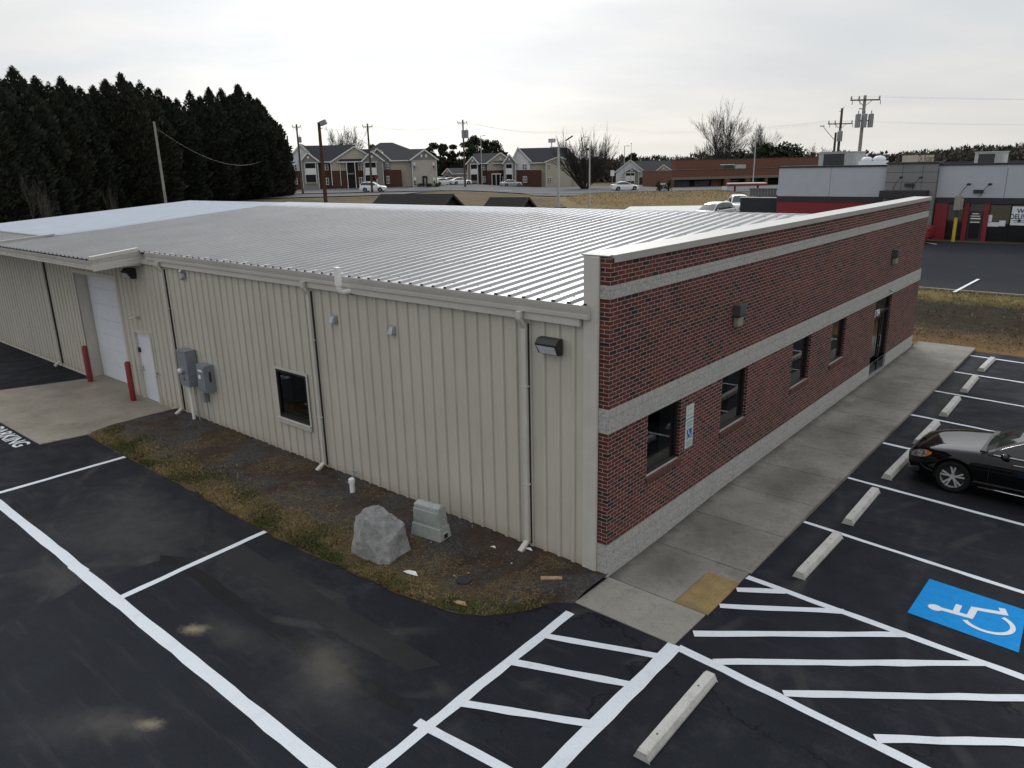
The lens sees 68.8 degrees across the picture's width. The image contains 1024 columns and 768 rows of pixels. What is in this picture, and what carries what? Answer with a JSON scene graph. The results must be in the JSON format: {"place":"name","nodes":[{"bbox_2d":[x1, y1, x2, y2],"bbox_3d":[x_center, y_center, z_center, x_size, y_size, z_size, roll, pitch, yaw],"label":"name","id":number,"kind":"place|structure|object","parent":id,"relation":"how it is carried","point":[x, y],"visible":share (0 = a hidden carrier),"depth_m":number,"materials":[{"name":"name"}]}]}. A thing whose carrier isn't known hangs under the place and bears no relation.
{"place":"outdoors","nodes":[
{"label":"outdoors","id":0,"kind":"place"},
{"bbox_2d":[0,375,171,444],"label":"concrete pad","id":1,"kind":"object","parent":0,"point":[48,413],"visible":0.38,"depth_m":22.42,"materials":[{"name":"beige concrete"}]},
{"bbox_2d":[81,345,93,382],"bbox_3d":[-14.264,-0.679,25.103,0.260,1.253,0.260,12,21,39],"label":"bollard","id":2,"kind":"object","parent":1,"relation":"on","point":[87,364],"visible":1,"depth_m":25.05,"materials":[{"name":"red metal"}]},
{"bbox_2d":[124,361,137,401],"bbox_3d":[-11.675,-0.086,22.869,0.260,1.253,0.260,12,21,39],"label":"bollard","id":3,"kind":"object","parent":1,"relation":"on","point":[130,381],"visible":1,"depth_m":22.82,"materials":[{"name":"red metal"}]},
{"bbox_2d":[268,191,433,197],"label":"driveway","id":4,"kind":"structure","parent":0,"point":[321,195],"depth_m":98.85,"materials":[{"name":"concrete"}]},
{"bbox_2d":[0,0,1023,159],"label":"sky","id":5,"kind":"structure","parent":0,"point":[542,67],"materials":[{"name":"white"}]},
{"bbox_2d":[465,147,578,186],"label":"apartment building","id":6,"kind":"structure","parent":0,"point":[530,167],"depth_m":168.34,"materials":[{"name":"grey"}]},
{"bbox_2d":[294,184,777,193],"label":"road","id":7,"kind":"structure","parent":0,"point":[537,190],"depth_m":135.44,"materials":[{"name":"grey asphalt"}]},
{"bbox_2d":[359,182,386,191],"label":"suv car","id":8,"kind":"object","parent":7,"relation":"on","point":[365,186],"visible":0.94,"depth_m":127.80,"materials":[{"name":"white paint"}]},
{"bbox_2d":[236,182,1023,356],"bbox_3d":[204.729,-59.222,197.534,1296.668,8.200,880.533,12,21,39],"label":"ground","id":9,"kind":"structure","parent":0,"point":[952,323],"depth_m":29.50,"materials":[{"name":"brown plant"}]},
{"bbox_2d":[0,111,42,222],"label":"evergreen tree","id":10,"kind":"object","parent":9,"relation":"on","point":[10,196],"visible":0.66,"depth_m":57.34,"materials":[{"name":"green plant"}]},
{"bbox_2d":[0,103,48,219],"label":"evergreen tree","id":11,"kind":"object","parent":9,"relation":"on","point":[28,150],"visible":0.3,"depth_m":59.19,"materials":[{"name":"green plant"}]},
{"bbox_2d":[0,77,60,210],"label":"evergreen tree","id":12,"kind":"object","parent":9,"relation":"on","point":[42,143],"visible":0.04,"depth_m":62.57,"materials":[{"name":"green plant"}]},
{"bbox_2d":[0,83,63,217],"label":"evergreen tree","id":13,"kind":"object","parent":9,"relation":"on","point":[14,109],"visible":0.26,"depth_m":60.87,"materials":[{"name":"green plant"}]},
{"bbox_2d":[19,171,57,218],"bbox_3d":[-35.551,-13.031,56.625,2.522,7.547,2.288,12,21,39],"label":"bare tree","id":14,"kind":"object","parent":9,"relation":"on","point":[45,211],"visible":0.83,"depth_m":56.41,"materials":[{"name":"grey plant"}]},
{"bbox_2d":[3,65,79,214],"bbox_3d":[-41.860,-20.036,64.680,6.748,14.041,7.000,13,21,40],"label":"evergreen tree","id":15,"kind":"object","parent":9,"relation":"on","point":[54,146],"visible":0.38,"depth_m":64.26,"materials":[{"name":"green plant"}]},
{"bbox_2d":[18,77,81,213],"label":"evergreen tree","id":16,"kind":"object","parent":9,"relation":"on","point":[77,190],"visible":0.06,"depth_m":67.25,"materials":[{"name":"green plant"}]},
{"bbox_2d":[29,75,101,213],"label":"evergreen tree","id":17,"kind":"object","parent":9,"relation":"on","point":[35,83],"visible":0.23,"depth_m":67.93,"materials":[{"name":"green plant"}]},
{"bbox_2d":[43,81,101,210],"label":"evergreen tree","id":18,"kind":"object","parent":9,"relation":"on","point":[73,117],"visible":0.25,"depth_m":69.25,"materials":[{"name":"green plant"}]},
{"bbox_2d":[54,75,117,210],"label":"evergreen tree","id":19,"kind":"object","parent":9,"relation":"on","point":[63,90],"visible":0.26,"depth_m":70.36,"materials":[{"name":"green plant"}]},
{"bbox_2d":[68,85,118,210],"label":"evergreen tree","id":20,"kind":"object","parent":9,"relation":"on","point":[103,138],"visible":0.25,"depth_m":72.15,"materials":[{"name":"green plant"}]},
{"bbox_2d":[75,86,131,208],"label":"evergreen tree","id":21,"kind":"object","parent":9,"relation":"on","point":[122,203],"visible":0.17,"depth_m":74.18,"materials":[{"name":"green plant"}]},
{"bbox_2d":[86,84,142,208],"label":"evergreen tree","id":22,"kind":"object","parent":9,"relation":"on","point":[94,92],"visible":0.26,"depth_m":75.07,"materials":[{"name":"green plant"}]},
{"bbox_2d":[96,78,155,206],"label":"evergreen tree","id":23,"kind":"object","parent":9,"relation":"on","point":[106,90],"visible":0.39,"depth_m":75.48,"materials":[{"name":"green plant"}]},
{"bbox_2d":[107,72,167,206],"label":"evergreen tree","id":24,"kind":"object","parent":9,"relation":"on","point":[143,131],"visible":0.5,"depth_m":76.95,"materials":[{"name":"green plant"}]},
{"bbox_2d":[127,81,170,199],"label":"evergreen tree","id":25,"kind":"object","parent":9,"relation":"on","point":[135,91],"visible":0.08,"depth_m":78.90,"materials":[{"name":"green plant"}]},
{"bbox_2d":[153,122,166,202],"bbox_3d":[-26.985,-15.565,57.785,0.227,8.918,0.227,-1,16,0],"label":"grey pole","id":26,"kind":"object","parent":9,"relation":"on","point":[161,171],"visible":0.66,"depth_m":57.35,"materials":[{"name":"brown wood"}]},
{"bbox_2d":[135,79,188,202],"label":"evergreen tree","id":27,"kind":"object","parent":9,"relation":"on","point":[158,117],"visible":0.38,"depth_m":80.53,"materials":[{"name":"green plant"}]},
{"bbox_2d":[144,87,190,200],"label":"evergreen tree","id":28,"kind":"object","parent":9,"relation":"on","point":[149,91],"visible":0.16,"depth_m":81.57,"materials":[{"name":"green plant"}]},
{"bbox_2d":[153,87,199,200],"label":"evergreen tree","id":29,"kind":"object","parent":9,"relation":"on","point":[162,99],"visible":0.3,"depth_m":82.77,"materials":[{"name":"green plant"}]},
{"bbox_2d":[164,96,213,200],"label":"evergreen tree","id":30,"kind":"object","parent":9,"relation":"on","point":[200,156],"visible":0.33,"depth_m":84.09,"materials":[{"name":"green plant"}]},
{"bbox_2d":[173,97,214,200],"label":"evergreen tree","id":31,"kind":"object","parent":9,"relation":"on","point":[178,104],"visible":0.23,"depth_m":85.15,"materials":[{"name":"green plant"}]},
{"bbox_2d":[183,90,223,200],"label":"evergreen tree","id":32,"kind":"object","parent":9,"relation":"on","point":[194,114],"visible":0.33,"depth_m":86.11,"materials":[{"name":"green plant"}]},
{"bbox_2d":[196,95,239,200],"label":"evergreen tree","id":33,"kind":"object","parent":9,"relation":"on","point":[224,195],"visible":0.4,"depth_m":87.55,"materials":[{"name":"green plant"}]},
{"bbox_2d":[198,87,246,200],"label":"evergreen tree","id":34,"kind":"object","parent":9,"relation":"on","point":[209,98],"visible":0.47,"depth_m":88.34,"materials":[{"name":"green plant"}]},
{"bbox_2d":[216,87,261,200],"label":"evergreen tree","id":35,"kind":"object","parent":9,"relation":"on","point":[222,97],"visible":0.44,"depth_m":90.18,"materials":[{"name":"green plant"}]},
{"bbox_2d":[226,94,262,199],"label":"evergreen tree","id":36,"kind":"object","parent":9,"relation":"on","point":[246,131],"visible":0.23,"depth_m":91.19,"materials":[{"name":"green plant"}]},
{"bbox_2d":[229,84,275,198],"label":"evergreen tree","id":37,"kind":"object","parent":9,"relation":"on","point":[250,115],"visible":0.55,"depth_m":92.03,"materials":[{"name":"green plant"}]},
{"bbox_2d":[244,91,287,197],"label":"evergreen tree","id":38,"kind":"object","parent":9,"relation":"on","point":[280,189],"visible":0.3,"depth_m":94.60,"materials":[{"name":"green plant"}]},
{"bbox_2d":[255,97,294,196],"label":"evergreen tree","id":39,"kind":"object","parent":9,"relation":"on","point":[282,166],"visible":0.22,"depth_m":96.32,"materials":[{"name":"green plant"}]},
{"bbox_2d":[262,107,295,192],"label":"evergreen tree","id":40,"kind":"object","parent":9,"relation":"on","point":[290,157],"visible":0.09,"depth_m":98.38,"materials":[{"name":"green plant"}]},
{"bbox_2d":[317,119,327,202],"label":"street lamp","id":41,"kind":"object","parent":9,"relation":"on","point":[321,123],"visible":0.98,"depth_m":70.66,"materials":[{"name":"brown metal"}]},
{"bbox_2d":[324,123,366,184],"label":"bare tree","id":42,"kind":"object","parent":9,"relation":"on","point":[348,138],"visible":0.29,"depth_m":178.62,"materials":[{"name":"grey plant"}]},
{"bbox_2d":[292,143,438,189],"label":"apartment building","id":43,"kind":"structure","parent":9,"relation":"on","point":[394,165],"depth_m":149.68,"materials":[{"name":"white"}]},
{"bbox_2d":[372,194,464,205],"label":"garden shed","id":44,"kind":"structure","parent":9,"relation":"on","point":[431,199],"depth_m":57.49,"materials":[{"name":"black"}]},
{"bbox_2d":[426,142,445,169],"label":"pine tree","id":45,"kind":"object","parent":9,"relation":"on","point":[432,147],"visible":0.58,"depth_m":223.57,"materials":[{"name":"green plant"}]},
{"bbox_2d":[441,168,466,179],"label":"apartment building","id":46,"kind":"structure","parent":9,"relation":"on","point":[453,172],"depth_m":207.10,"materials":[{"name":"beige"}]},
{"bbox_2d":[0,196,931,577],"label":"commercial building","id":47,"kind":"structure","parent":9,"relation":"on","point":[460,396],"depth_m":16.21,"materials":[{"name":"beige metal"}]},
{"bbox_2d":[70,268,129,382],"bbox_3d":[-13.165,-1.777,24.449,3.470,3.810,0.470,12,21,39],"label":"garage door","id":48,"kind":"structure","parent":47,"relation":"in","point":[98,296],"depth_m":25.06,"materials":[{"name":"beige metal"}]},
{"bbox_2d":[132,329,161,403],"bbox_3d":[-11.026,-0.517,22.714,1.160,2.230,0.150,12,21,39],"label":"side door","id":49,"kind":"structure","parent":47,"relation":"in","point":[142,340],"depth_m":22.77,"materials":[{"name":"beige metal"}]},
{"bbox_2d":[175,347,200,419],"bbox_3d":[-8.947,0.122,20.685,0.520,2.190,0.435,12,21,39],"label":"meter cabinet","id":50,"kind":"object","parent":47,"relation":"attached to","point":[187,363],"visible":0.92,"depth_m":20.44,"materials":[{"name":"metal"}]},
{"bbox_2d":[196,362,215,421],"bbox_3d":[-8.290,0.349,20.283,0.700,1.850,0.270,12,21,39],"label":"disconnect box","id":51,"kind":"object","parent":47,"relation":"attached to","point":[205,377],"visible":0.91,"depth_m":19.96,"materials":[{"name":"grey metal"}]},
{"bbox_2d":[273,366,311,431],"bbox_3d":[-5.089,0.303,17.793,1.340,1.395,0.420,12,21,39],"label":"window","id":52,"kind":"structure","parent":47,"relation":"in","point":[292,391],"depth_m":17.72,"materials":[{"name":"black glass"}]},
{"bbox_2d":[333,267,353,294],"bbox_3d":[-3.390,-2.070,15.082,0.169,0.604,0.385,12,21,39],"label":"vent pipe","id":53,"kind":"object","parent":47,"relation":"attached to","point":[337,278],"visible":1,"depth_m":14.94,"materials":[{"name":"white plastic"}]},
{"bbox_2d":[535,336,562,355],"bbox_3d":[0.594,-0.607,12.107,0.430,0.270,0.200,12,21,39],"label":"wall light","id":54,"kind":"object","parent":47,"relation":"attached to","point":[548,345],"visible":1,"depth_m":12.03,"materials":[{"name":"black plastic"}]},
{"bbox_2d":[645,401,679,483],"bbox_3d":[2.562,0.972,13.526,0.480,1.271,1.210,12,21,39],"label":"window","id":55,"kind":"structure","parent":47,"relation":"in","point":[662,424],"depth_m":13.52,"materials":[{"name":"black glass"}]},
{"bbox_2d":[684,417,693,448],"bbox_3d":[3.340,0.927,14.105,0.016,0.560,0.300,12,21,39],"label":"wheelchair sign","id":56,"kind":"object","parent":47,"relation":"attached to","point":[688,432],"visible":1,"depth_m":14.09,"materials":[{"name":"white metal"}]},
{"bbox_2d":[719,367,745,437],"bbox_3d":[4.445,0.314,15.638,0.480,1.271,1.260,12,21,39],"label":"window","id":57,"kind":"structure","parent":47,"relation":"in","point":[732,384],"depth_m":15.66,"materials":[{"name":"black glass"}]},
{"bbox_2d":[732,303,746,326],"bbox_3d":[4.500,-1.362,14.792,0.170,0.440,0.300,12,21,39],"label":"wall light","id":58,"kind":"object","parent":47,"relation":"attached to","point":[739,312],"visible":1,"depth_m":14.71,"materials":[{"name":"grey metal"}]},
{"bbox_2d":[789,335,808,393],"bbox_3d":[6.878,-0.536,18.369,0.480,1.271,1.230,12,21,39],"label":"window","id":59,"kind":"structure","parent":47,"relation":"in","point":[800,347],"depth_m":18.41,"materials":[{"name":"black glass"}]},
{"bbox_2d":[828,317,844,369],"bbox_3d":[8.664,-1.160,20.372,0.480,1.271,1.180,12,21,39],"label":"window","id":60,"kind":"structure","parent":47,"relation":"in","point":[838,326],"depth_m":20.44,"materials":[{"name":"black glass"}]},
{"bbox_2d":[868,295,890,378],"bbox_3d":[11.515,-1.523,23.473,0.170,2.432,1.730,12,21,39],"label":"entrance door","id":61,"kind":"structure","parent":47,"relation":"in","point":[882,306],"depth_m":23.64,"materials":[{"name":"black glass"}]},
{"bbox_2d":[465,135,487,162],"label":"pine tree","id":62,"kind":"object","parent":9,"relation":"on","point":[471,149],"visible":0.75,"depth_m":219.63,"materials":[{"name":"green plant"}]},
{"bbox_2d":[484,197,536,207],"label":"garden shed","id":63,"kind":"structure","parent":9,"relation":"on","point":[510,201],"depth_m":59.82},
{"bbox_2d":[0,310,1023,767],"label":"parking lot","id":64,"kind":"structure","parent":9,"relation":"on","point":[148,618],"depth_m":10.83,"materials":[{"name":"black asphalt"}]},
{"bbox_2d":[87,408,607,615],"bbox_3d":[-4.998,2.286,16.339,15.080,0.090,2.716,12,21,39],"label":"planting bed","id":65,"kind":"object","parent":64,"relation":"on","point":[576,582],"visible":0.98,"depth_m":15.07,"materials":[{"name":"soil"}]},
{"bbox_2d":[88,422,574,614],"bbox_3d":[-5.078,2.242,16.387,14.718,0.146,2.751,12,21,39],"label":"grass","id":66,"kind":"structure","parent":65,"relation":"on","point":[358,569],"depth_m":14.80,"materials":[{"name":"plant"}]},
{"bbox_2d":[124,421,544,604],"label":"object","id":67,"kind":"structure","parent":65,"relation":"on","point":[403,520],"depth_m":13.39,"materials":[{"name":"stone"}]},
{"bbox_2d":[351,505,410,564],"bbox_3d":[-2.394,2.655,13.547,1.043,1.132,1.272,-10,21,-28],"label":"boulder","id":68,"kind":"object","parent":65,"relation":"on","point":[380,537],"visible":0.88,"depth_m":13.19,"materials":[{"name":"stone"}]},
{"bbox_2d":[411,499,450,542],"bbox_3d":[-1.529,2.529,13.993,0.721,0.690,0.348,9,19,31],"label":"utility pedestal","id":69,"kind":"object","parent":65,"relation":"on","point":[430,521],"visible":1,"depth_m":13.86,"materials":[{"name":"grey plastic"}]},
{"bbox_2d":[633,670,717,764],"bbox_3d":[2.095,4.140,9.406,0.238,0.134,1.830,12,21,38],"label":"wheel stop","id":70,"kind":"object","parent":64,"relation":"on","point":[662,733],"visible":1,"depth_m":9.26,"materials":[{"name":"concrete"}]},
{"bbox_2d":[793,531,842,580],"bbox_3d":[5.386,2.976,13.098,0.238,0.134,1.830,13,21,40],"label":"wheel stop","id":71,"kind":"object","parent":64,"relation":"on","point":[814,559],"visible":1,"depth_m":12.93,"materials":[{"name":"concrete"}]},
{"bbox_2d":[842,487,879,525],"bbox_3d":[6.970,2.409,14.879,0.238,0.134,1.830,12,21,38],"label":"wheel stop","id":72,"kind":"object","parent":64,"relation":"on","point":[858,510],"visible":1,"depth_m":14.71,"materials":[{"name":"concrete"}]},
{"bbox_2d":[881,450,908,480],"bbox_3d":[8.700,1.800,16.791,0.238,0.134,1.830,13,21,40],"label":"wheel stop","id":73,"kind":"object","parent":64,"relation":"on","point":[895,468],"visible":0.82,"depth_m":16.50,"materials":[{"name":"concrete"}]},
{"bbox_2d":[912,420,940,443],"bbox_3d":[10.379,1.198,18.683,0.238,0.134,1.830,13,21,40],"label":"wheel stop","id":74,"kind":"object","parent":64,"relation":"on","point":[933,425],"visible":0.76,"depth_m":18.73,"materials":[{"name":"concrete"}]},
{"bbox_2d":[938,396,960,416],"bbox_3d":[12.069,0.598,20.566,0.238,0.134,1.830,12,21,38],"label":"wheel stop","id":75,"kind":"object","parent":64,"relation":"on","point":[950,406],"visible":1,"depth_m":20.34,"materials":[{"name":"concrete"}]},
{"bbox_2d":[908,427,1023,499],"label":"sedan car","id":76,"kind":"object","parent":64,"relation":"on","point":[954,460],"visible":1,"depth_m":15.25,"materials":[{"name":"black paint"}]},
{"bbox_2d":[548,135,572,206],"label":"floodlight pole","id":77,"kind":"object","parent":9,"relation":"on","point":[552,140],"visible":1,"depth_m":67.09,"materials":[{"name":"grey metal"}]},
{"bbox_2d":[549,125,618,188],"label":"bare tree","id":78,"kind":"object","parent":9,"relation":"on","point":[595,172],"visible":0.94,"depth_m":138.67,"materials":[{"name":"grey plant"}]},
{"bbox_2d":[614,159,671,184],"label":"apartment building","id":79,"kind":"structure","parent":9,"relation":"on","point":[636,168],"depth_m":190.32,"materials":[{"name":"beige"}]},
{"bbox_2d":[556,189,755,207],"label":"grass mound","id":80,"kind":"object","parent":9,"relation":"on","point":[567,202],"depth_m":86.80,"materials":[{"name":"beige plant"}]},
{"bbox_2d":[691,96,752,158],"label":"bare tree","id":81,"kind":"object","parent":9,"relation":"on","point":[717,147],"visible":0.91,"depth_m":168.22,"materials":[{"name":"grey plant"}]},
{"bbox_2d":[642,157,818,186],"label":"brick mall","id":82,"kind":"structure","parent":9,"relation":"on","point":[700,172],"depth_m":141.97,"materials":[{"name":"brown brick"}]},
{"bbox_2d":[437,143,1023,182],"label":"treeline","id":83,"kind":"object","parent":9,"relation":"on","point":[967,154],"visible":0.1,"depth_m":247.76,"materials":[{"name":"plant"}]},
{"bbox_2d":[740,188,777,212],"bbox_3d":[20.491,-13.874,59.545,4.269,3.268,5.280,12,21,39],"label":"dumpster enclosure","id":84,"kind":"object","parent":9,"relation":"on","point":[764,203],"visible":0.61,"depth_m":57.73,"materials":[{"name":"metal"}]},
{"bbox_2d":[745,121,782,156],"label":"bare tree","id":85,"kind":"object","parent":9,"relation":"on","point":[760,138],"visible":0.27,"depth_m":173.18,"materials":[{"name":"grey plant"}]},
{"bbox_2d":[751,142,790,157],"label":"evergreen tree","id":86,"kind":"object","parent":9,"relation":"on","point":[770,151],"visible":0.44,"depth_m":160.34,"materials":[{"name":"green plant"}]},
{"bbox_2d":[775,141,807,157],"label":"evergreen tree","id":87,"kind":"object","parent":9,"relation":"on","point":[795,150],"visible":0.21,"depth_m":161.65,"materials":[{"name":"green plant"}]},
{"bbox_2d":[828,107,852,151],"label":"utility pole","id":88,"kind":"object","parent":9,"relation":"on","point":[839,135],"visible":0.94,"depth_m":87.10,"materials":[{"name":"brown wood"}]},
{"bbox_2d":[850,95,880,150],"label":"utility pole","id":89,"kind":"object","parent":9,"relation":"on","point":[862,119],"visible":0.77,"depth_m":71.51,"materials":[{"name":"grey wood"}]},
{"bbox_2d":[776,161,1023,242],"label":"restaurant","id":90,"kind":"structure","parent":9,"relation":"on","point":[994,190],"depth_m":48.22,"materials":[{"name":"white paint"}]},
{"bbox_2d":[818,151,866,165],"bbox_3d":[25.268,-17.193,57.266,2.712,1.160,2.700,12,21,39],"label":"rooftop unit","id":91,"kind":"object","parent":90,"relation":"on","point":[841,158],"visible":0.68,"depth_m":56.24,"materials":[{"name":"metal"}]},
{"bbox_2d":[858,155,887,164],"bbox_3d":[26.011,-15.970,53.821,1.800,0.909,0.800,12,21,39],"label":"roof vent","id":92,"kind":"object","parent":90,"relation":"on","point":[879,160],"visible":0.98,"depth_m":53.48,"materials":[{"name":"white metal"}]},
{"bbox_2d":[902,155,942,161],"bbox_3d":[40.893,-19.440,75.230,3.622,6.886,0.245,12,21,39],"label":"rooftop unit","id":93,"kind":"object","parent":90,"relation":"on","point":[917,158],"visible":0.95,"depth_m":74.44,"materials":[{"name":"grey metal"}]},
{"bbox_2d":[944,204,964,239],"bbox_3d":[28.365,-10.372,47.947,0.975,2.243,0.016,12,21,39],"label":"shop window","id":94,"kind":"structure","parent":90,"relation":"in","point":[951,213],"depth_m":47.97,"materials":[{"name":"black glass"}]},
{"bbox_2d":[965,204,984,240],"bbox_3d":[29.224,-10.139,47.207,0.840,2.373,0.048,12,21,39],"label":"glass door","id":95,"kind":"structure","parent":90,"relation":"in","point":[976,211],"depth_m":47.20,"materials":[{"name":"black glass"}]},
{"bbox_2d":[974,151,1009,162],"bbox_3d":[32.938,-15.511,51.364,1.742,0.904,2.300,12,21,39],"label":"rooftop unit","id":96,"kind":"object","parent":90,"relation":"on","point":[992,157],"visible":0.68,"depth_m":50.53,"materials":[{"name":"metal"}]},
{"bbox_2d":[986,205,1011,241],"bbox_3d":[30.213,-9.970,46.425,1.082,2.243,0.016,12,21,39],"label":"shop window","id":97,"kind":"structure","parent":90,"relation":"in","point":[997,234],"depth_m":46.54,"materials":[{"name":"black glass"}]},
{"bbox_2d":[1007,205,1023,242],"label":"shop window","id":98,"kind":"structure","parent":90,"relation":"in","point":[1016,232],"depth_m":45.93,"materials":[{"name":"black glass"}]},
{"bbox_2d":[1010,206,1023,225],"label":"delivery poster","id":99,"kind":"object","parent":90,"relation":"attached to","point":[1017,216],"visible":1,"depth_m":45.67,"materials":[{"name":"white paper"}]},
{"bbox_2d":[951,195,963,241],"bbox_3d":[27.795,-10.226,46.757,0.480,3.052,0.260,12,21,39],"label":"drive sign post","id":100,"kind":"object","parent":9,"relation":"on","point":[958,203],"visible":0.98,"depth_m":46.52,"materials":[{"name":"metal"}]},
{"bbox_2d":[919,241,1023,296],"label":"side lot","id":101,"kind":"structure","parent":9,"relation":"on","point":[991,268],"depth_m":36.89,"materials":[{"name":"grey asphalt"}]},
{"bbox_2d":[625,205,702,210],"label":"pavement","id":102,"kind":"structure","parent":0,"point":[681,208],"depth_m":79.74,"materials":[{"name":"concrete"}]},
{"bbox_2d":[696,201,735,211],"bbox_3d":[16.773,-14.375,62.579,4.612,1.710,2.107,-16,22,-40],"label":"suv car","id":103,"kind":"object","parent":102,"relation":"on","point":[720,206],"visible":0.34,"depth_m":62.20,"materials":[{"name":"silver metal"}]},
{"bbox_2d":[575,341,975,644],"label":"sidewalk","id":104,"kind":"structure","parent":0,"point":[749,520],"depth_m":15.03,"materials":[{"name":"concrete"}]},
{"bbox_2d":[674,572,739,615],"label":"tactile paving","id":105,"kind":"structure","parent":104,"relation":"on","point":[707,593],"depth_m":12.06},
{"bbox_2d":[913,287,1023,352],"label":"grass","id":106,"kind":"structure","parent":0,"point":[1017,302],"depth_m":29.36,"materials":[{"name":"plant"}]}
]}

